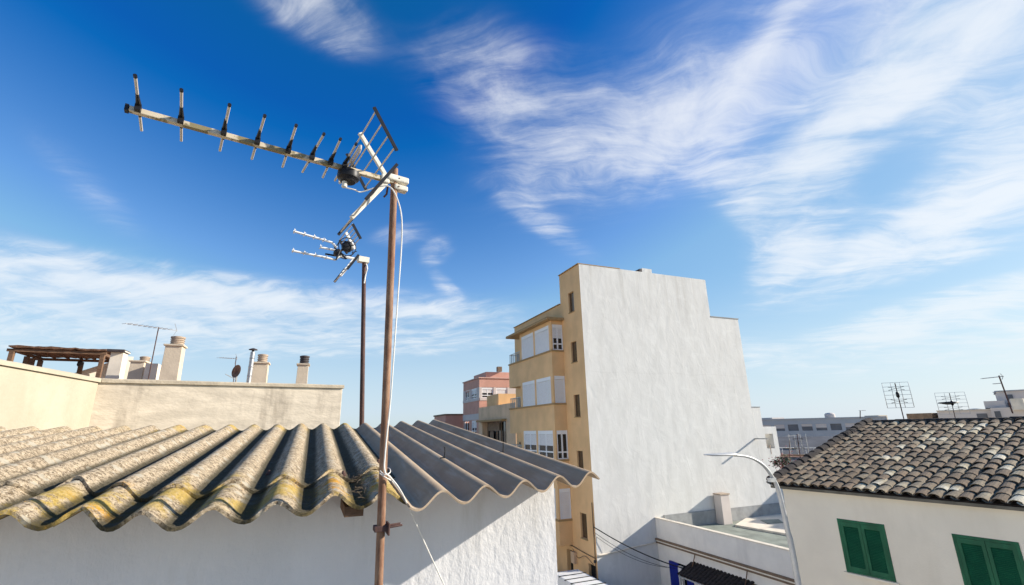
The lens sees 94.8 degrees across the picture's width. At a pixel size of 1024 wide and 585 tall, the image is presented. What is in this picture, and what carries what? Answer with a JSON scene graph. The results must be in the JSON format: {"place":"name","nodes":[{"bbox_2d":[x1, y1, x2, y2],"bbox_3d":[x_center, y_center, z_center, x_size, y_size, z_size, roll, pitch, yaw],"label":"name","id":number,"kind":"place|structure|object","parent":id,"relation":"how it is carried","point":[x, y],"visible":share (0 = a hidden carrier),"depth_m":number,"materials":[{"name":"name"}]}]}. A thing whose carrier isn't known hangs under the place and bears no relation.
{"place":"outdoors","nodes":[
{"label":"outdoors","id":0,"kind":"place"},
{"bbox_2d":[0,0,1023,428],"label":"sky","id":1,"kind":"structure","parent":0,"point":[842,180],"materials":[{"name":"blue"}]},
{"bbox_2d":[779,447,815,456],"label":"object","id":2,"kind":"structure","parent":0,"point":[795,455],"depth_m":41.16,"materials":[{"name":"grey metal"}]},
{"bbox_2d":[766,416,1023,584],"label":"shuttered house","id":3,"kind":"structure","parent":0,"point":[924,501],"depth_m":9.99,"materials":[{"name":"paint"}]},
{"bbox_2d":[837,518,895,581],"bbox_3d":[7.449,5.394,9.922,0.060,1.050,0.894,9,-19,-30],"label":"window","id":4,"kind":"structure","parent":3,"relation":"in","point":[865,547],"depth_m":9.89,"materials":[{"name":"green paint"}]},
{"bbox_2d":[882,382,913,418],"bbox_3d":[11.834,3.612,14.274,0.709,1.769,0.252,-8,-18,22],"label":"grid antenna","id":5,"kind":"object","parent":3,"relation":"on","point":[897,393],"visible":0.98,"depth_m":14.40,"materials":[{"name":"metal"}]},
{"bbox_2d":[934,392,970,417],"bbox_3d":[16.096,4.341,17.128,0.576,1.396,0.839,16,-23,-46],"label":"grid antenna","id":6,"kind":"object","parent":3,"relation":"on","point":[951,402],"visible":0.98,"depth_m":17.19,"materials":[{"name":"metal"}]},
{"bbox_2d":[951,533,1023,584],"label":"window","id":7,"kind":"structure","parent":3,"relation":"in","point":[982,561],"depth_m":8.34,"materials":[{"name":"green paint"}]},
{"bbox_2d":[981,375,1012,412],"bbox_3d":[26.891,5.593,26.076,1.116,2.167,0.400,-3,-16,6],"label":"rooftop antenna","id":8,"kind":"object","parent":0,"point":[1002,376],"visible":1,"depth_m":26.08,"materials":[{"name":"metal"}]},
{"label":"ground","id":9,"kind":"structure","parent":0,"visible":0},
{"bbox_2d":[0,336,343,430],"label":"terrace building","id":10,"kind":"structure","parent":9,"relation":"on","point":[122,390],"depth_m":6.35,"materials":[{"name":"paint"}]},
{"bbox_2d":[6,345,110,377],"bbox_3d":[-13.079,2.942,13.662,2.160,2.482,1.937,7,-18,-26],"label":"pergola","id":11,"kind":"object","parent":10,"relation":"on","point":[34,353],"visible":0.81,"depth_m":13.55,"materials":[{"name":"brown wood"}]},
{"bbox_2d":[77,357,82,366],"bbox_3d":[-12.883,2.063,14.053,0.138,0.290,0.138,5,-17,-22],"label":"hanging lantern","id":12,"kind":"object","parent":11,"relation":"hanging from","point":[80,363],"visible":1,"depth_m":14.00,"materials":[{"name":"metal"}]},
{"bbox_2d":[124,323,177,379],"bbox_3d":[-8.056,1.811,10.305,0.240,2.586,1.452,-2,-16,3],"label":"rooftop antenna","id":13,"kind":"object","parent":10,"relation":"on","point":[148,326],"visible":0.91,"depth_m":10.66,"materials":[{"name":"metal"}]},
{"bbox_2d":[225,365,240,381],"bbox_3d":[-6.552,2.474,10.934,0.300,1.604,0.296,5,-17,-22],"label":"satellite dish","id":14,"kind":"object","parent":10,"relation":"on","point":[236,369],"visible":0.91,"depth_m":11.18,"materials":[{"name":"metal"}]},
{"bbox_2d":[246,348,256,382],"bbox_3d":[-6.858,2.541,12.221,0.212,2.207,0.212,5,-17,-22],"label":"flue pipe","id":15,"kind":"object","parent":10,"relation":"on","point":[250,366],"visible":0.47,"depth_m":12.37,"materials":[{"name":"metal"}]},
{"bbox_2d":[0,419,599,584],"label":"white outbuilding","id":16,"kind":"structure","parent":9,"relation":"on","point":[253,504],"depth_m":1.93,"materials":[{"name":"paint"}]},
{"bbox_2d":[292,223,368,425],"bbox_3d":[-2.996,0.824,7.751,1.332,4.064,0.880,22,-28,-54],"label":"television antenna","id":17,"kind":"object","parent":16,"relation":"on","point":[348,246],"visible":0.99,"depth_m":8.19,"materials":[{"name":"metal"}]},
{"bbox_2d":[340,465,377,499],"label":"dry twigs","id":18,"kind":"object","parent":16,"relation":"on","point":[358,488],"visible":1,"depth_m":1.91,"materials":[{"name":"brown plant"}]},
{"bbox_2d":[433,414,462,428],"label":"orange brown house","id":19,"kind":"structure","parent":9,"relation":"on","point":[456,420],"depth_m":49.87,"materials":[{"name":"clear paint"}]},
{"bbox_2d":[462,367,515,433],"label":"pink apartment block","id":20,"kind":"structure","parent":9,"relation":"on","point":[478,389],"depth_m":46.21,"materials":[{"name":"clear paint"}]},
{"bbox_2d":[465,390,468,400],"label":"window","id":21,"kind":"structure","parent":20,"relation":"in","point":[467,394],"depth_m":48.76,"materials":[{"name":"grey glass"}]},
{"bbox_2d":[465,421,468,430],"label":"window","id":22,"kind":"structure","parent":20,"relation":"in","point":[466,424],"depth_m":47.79,"materials":[{"name":"white glass"}]},
{"bbox_2d":[471,388,476,398],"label":"window","id":23,"kind":"structure","parent":20,"relation":"in","point":[473,391],"depth_m":46.56,"materials":[{"name":"white glass"}]},
{"bbox_2d":[472,420,476,432],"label":"window","id":24,"kind":"structure","parent":20,"relation":"in","point":[474,424],"depth_m":45.54,"materials":[{"name":"white glass"}]},
{"bbox_2d":[482,387,492,397],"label":"window","id":25,"kind":"structure","parent":20,"relation":"in","point":[486,391],"depth_m":45.38,"materials":[{"name":"white glass"}]},
{"bbox_2d":[496,387,506,393],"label":"window","id":26,"kind":"structure","parent":20,"relation":"in","point":[502,390],"depth_m":45.97,"materials":[{"name":"white plastic"}]},
{"bbox_2d":[476,394,516,445],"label":"ochre house","id":27,"kind":"structure","parent":9,"relation":"on","point":[494,419],"depth_m":40.84,"materials":[{"name":"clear paint"}]},
{"bbox_2d":[506,263,784,584],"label":"apartment building","id":28,"kind":"structure","parent":9,"relation":"on","point":[632,390],"depth_m":29.07,"materials":[{"name":"grey paint"}]},
{"bbox_2d":[521,332,533,359],"bbox_3d":[1.131,3.814,33.330,0.100,1.650,2.040,5,-17,-22],"label":"window","id":29,"kind":"structure","parent":28,"relation":"in","point":[526,341],"depth_m":33.35,"materials":[{"name":"white plastic"}]},
{"bbox_2d":[522,380,534,406],"bbox_3d":[1.195,6.963,32.415,0.100,1.650,2.040,5,-17,-22],"label":"window","id":30,"kind":"structure","parent":28,"relation":"in","point":[530,385],"depth_m":32.43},
{"bbox_2d":[524,431,536,452],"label":"window","id":31,"kind":"structure","parent":28,"relation":"in","point":[530,444],"depth_m":31.51,"materials":[{"name":"white glass"}]},
{"bbox_2d":[535,326,548,354],"bbox_3d":[2.020,3.193,31.256,0.100,1.650,2.120,5,-17,-22],"label":"window","id":32,"kind":"structure","parent":28,"relation":"in","point":[541,335],"depth_m":31.27,"materials":[{"name":"white plastic"}]},
{"bbox_2d":[536,376,550,404],"bbox_3d":[2.083,6.342,30.341,0.100,1.650,2.120,5,-17,-22],"label":"window","id":33,"kind":"structure","parent":28,"relation":"in","point":[540,389],"depth_m":30.36,"materials":[{"name":"white plastic"}]},
{"bbox_2d":[538,431,553,458],"bbox_3d":[2.147,9.492,29.426,0.100,1.650,2.120,5,-17,-22],"label":"window","id":34,"kind":"structure","parent":28,"relation":"in","point":[545,438],"depth_m":29.45,"materials":[{"name":"white glass"}]},
{"bbox_2d":[554,488,555,517],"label":"window","id":35,"kind":"structure","parent":28,"relation":"in","point":[554,488],"depth_m":27.63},
{"bbox_2d":[552,324,562,349],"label":"window","id":36,"kind":"structure","parent":28,"relation":"in","point":[556,329],"depth_m":30.22,"materials":[{"name":"white glass"}]},
{"bbox_2d":[554,376,565,402],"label":"window","id":37,"kind":"structure","parent":28,"relation":"in","point":[561,385],"depth_m":29.31,"materials":[{"name":"white plastic"}]},
{"bbox_2d":[557,430,568,458],"bbox_3d":[3.023,9.177,28.406,0.730,1.650,0.100,5,-17,-22],"label":"window","id":38,"kind":"structure","parent":28,"relation":"in","point":[562,440],"depth_m":28.41,"materials":[{"name":"white glass"}]},
{"bbox_2d":[559,488,570,518],"bbox_3d":[3.087,12.317,27.494,0.730,1.630,0.100,5,-17,-22],"label":"window","id":39,"kind":"structure","parent":28,"relation":"in","point":[565,503],"depth_m":27.48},
{"bbox_2d":[568,293,573,313],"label":"slit window","id":40,"kind":"structure","parent":28,"relation":"in","point":[571,295],"depth_m":29.89,"materials":[{"name":"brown glass"}]},
{"bbox_2d":[571,342,577,363],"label":"slit window","id":41,"kind":"structure","parent":28,"relation":"in","point":[574,347],"depth_m":29.01,"materials":[{"name":"brown glass"}]},
{"bbox_2d":[574,395,580,417],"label":"slit window","id":42,"kind":"structure","parent":28,"relation":"in","point":[577,400],"depth_m":28.10,"materials":[{"name":"brown glass"}]},
{"bbox_2d":[578,451,583,468],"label":"slit window","id":43,"kind":"structure","parent":28,"relation":"in","point":[580,453],"depth_m":27.28,"materials":[{"name":"brown glass"}]},
{"bbox_2d":[580,513,587,540],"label":"slit window","id":44,"kind":"structure","parent":28,"relation":"in","point":[584,520],"depth_m":26.28,"materials":[{"name":"brown glass"}]},
{"bbox_2d":[591,564,596,577],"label":"window","id":45,"kind":"structure","parent":28,"relation":"in","point":[593,571],"depth_m":25.14,"materials":[{"name":"black glass"}]},
{"bbox_2d":[597,542,655,555],"bbox_3d":[6.238,13.857,25.450,3.785,0.350,0.100,5,-17,-22],"label":"conduit","id":46,"kind":"object","parent":28,"relation":"attached to","point":[612,552],"visible":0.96,"depth_m":25.38,"materials":[{"name":"white plastic"}]},
{"bbox_2d":[594,532,674,568],"bbox_3d":[6.490,13.645,24.894,4.190,1.860,0.076,0,-16,-3],"label":"overhead cable","id":47,"kind":"object","parent":28,"relation":"attached to","point":[634,556],"visible":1,"depth_m":24.80,"materials":[{"name":"black rubber"}]},
{"bbox_2d":[594,527,684,568],"bbox_3d":[6.753,13.173,24.198,4.952,1.898,0.097,-6,-17,16],"label":"overhead cable","id":48,"kind":"object","parent":28,"relation":"attached to","point":[639,551],"visible":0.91,"depth_m":24.17,"materials":[{"name":"black rubber"}]},
{"bbox_2d":[655,492,794,584],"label":"flat roof building","id":49,"kind":"structure","parent":9,"relation":"on","point":[724,536],"depth_m":24.33,"materials":[{"name":"paint"}]},
{"bbox_2d":[677,555,755,584],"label":"porch canopy","id":50,"kind":"object","parent":49,"relation":"attached to","point":[697,573],"visible":1,"depth_m":22.16,"materials":[{"name":"black tile"}]},
{"bbox_2d":[762,451,795,469],"bbox_3d":[15.746,9.732,27.450,1.705,1.500,1.973,13,-21,-40],"label":"flowering shrub","id":51,"kind":"object","parent":49,"relation":"on","point":[783,462],"visible":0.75,"depth_m":27.36,"materials":[{"name":"green plant"}]},
{"bbox_2d":[778,436,833,465],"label":"dark roofed shed","id":52,"kind":"structure","parent":9,"relation":"on","point":[814,441],"depth_m":43.69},
{"bbox_2d":[788,434,808,457],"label":"grid antenna","id":53,"kind":"object","parent":52,"relation":"on","point":[798,446],"visible":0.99,"depth_m":40.27,"materials":[{"name":"metal"}]},
{"bbox_2d":[762,416,886,436],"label":"grey industrial block","id":54,"kind":"structure","parent":9,"relation":"on","point":[833,426],"depth_m":57.09,"materials":[{"name":"grey concrete"}]},
{"bbox_2d":[774,425,784,430],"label":"window","id":55,"kind":"structure","parent":54,"relation":"in","point":[778,427],"depth_m":58.97,"materials":[{"name":"grey glass"}]},
{"bbox_2d":[788,424,798,430],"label":"window","id":56,"kind":"structure","parent":54,"relation":"in","point":[794,427],"depth_m":58.24,"materials":[{"name":"grey glass"}]},
{"bbox_2d":[801,424,812,430],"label":"window","id":57,"kind":"structure","parent":54,"relation":"in","point":[805,427],"depth_m":57.50,"materials":[{"name":"grey glass"}]},
{"bbox_2d":[816,424,826,429],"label":"window","id":58,"kind":"structure","parent":54,"relation":"in","point":[818,426],"depth_m":56.73,"materials":[{"name":"glass"}]},
{"bbox_2d":[824,413,834,418],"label":"water tank","id":59,"kind":"object","parent":54,"relation":"on","point":[827,415],"visible":0.69,"depth_m":57.16,"materials":[{"name":"white plastic"}]},
{"bbox_2d":[830,424,841,429],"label":"window","id":60,"kind":"structure","parent":54,"relation":"in","point":[833,426],"depth_m":55.99,"materials":[{"name":"grey glass"}]},
{"bbox_2d":[845,423,854,429],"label":"window","id":61,"kind":"structure","parent":54,"relation":"in","point":[848,425],"depth_m":55.35,"materials":[{"name":"grey glass"}]},
{"bbox_2d":[906,413,938,418],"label":"stair tower","id":62,"kind":"structure","parent":9,"relation":"on","point":[921,415],"depth_m":32.02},
{"bbox_2d":[936,389,1023,417],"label":"white far house","id":63,"kind":"structure","parent":9,"relation":"on","point":[999,407],"depth_m":29.08,"materials":[{"name":"white paint"}]},
{"bbox_2d":[977,413,987,417],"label":"window","id":64,"kind":"structure","parent":63,"relation":"in","point":[983,415],"depth_m":29.14,"materials":[{"name":"grey glass"}]},
{"bbox_2d":[994,411,1001,416],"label":"window","id":65,"kind":"structure","parent":63,"relation":"in","point":[997,413],"depth_m":28.43,"materials":[{"name":"grey glass"}]},
{"bbox_3d":[-0.332,4.401,-3.605,4.700,8.350,8.197,5,-17,-22],"label":"viewing terrace","id":66,"kind":"object","parent":9,"relation":"on","visible":0},
{"bbox_2d":[124,74,408,584],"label":"television antenna","id":67,"kind":"object","parent":66,"relation":"on","point":[348,175],"visible":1,"depth_m":1.68,"materials":[{"name":"metal"}]},
{"bbox_2d":[379,467,400,492],"bbox_3d":[-0.419,0.651,1.608,0.052,0.104,0.124,-6,-17,15],"label":"cable tie","id":68,"kind":"object","parent":67,"relation":"attached to","point":[386,477],"visible":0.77,"depth_m":1.57,"materials":[{"name":"white plastic"}]},
{"bbox_2d":[344,185,444,584],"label":"coaxial cable","id":69,"kind":"object","parent":67,"relation":"attached to","point":[393,370],"visible":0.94,"depth_m":1.72,"materials":[{"name":"white plastic"}]},
{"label":"pavement","id":70,"kind":"structure","parent":0,"visible":0},
{"bbox_2d":[703,452,801,584],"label":"street lamp","id":71,"kind":"object","parent":70,"relation":"on","point":[794,562],"visible":1,"depth_m":10.02,"materials":[{"name":"grey metal"}]},
{"label":"road","id":72,"kind":"structure","parent":0,"visible":0},
{"bbox_2d":[557,569,607,584],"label":"awning","id":73,"kind":"object","parent":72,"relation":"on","point":[574,577],"visible":0.72,"depth_m":23.29,"materials":[{"name":"white paint"}]}
]}

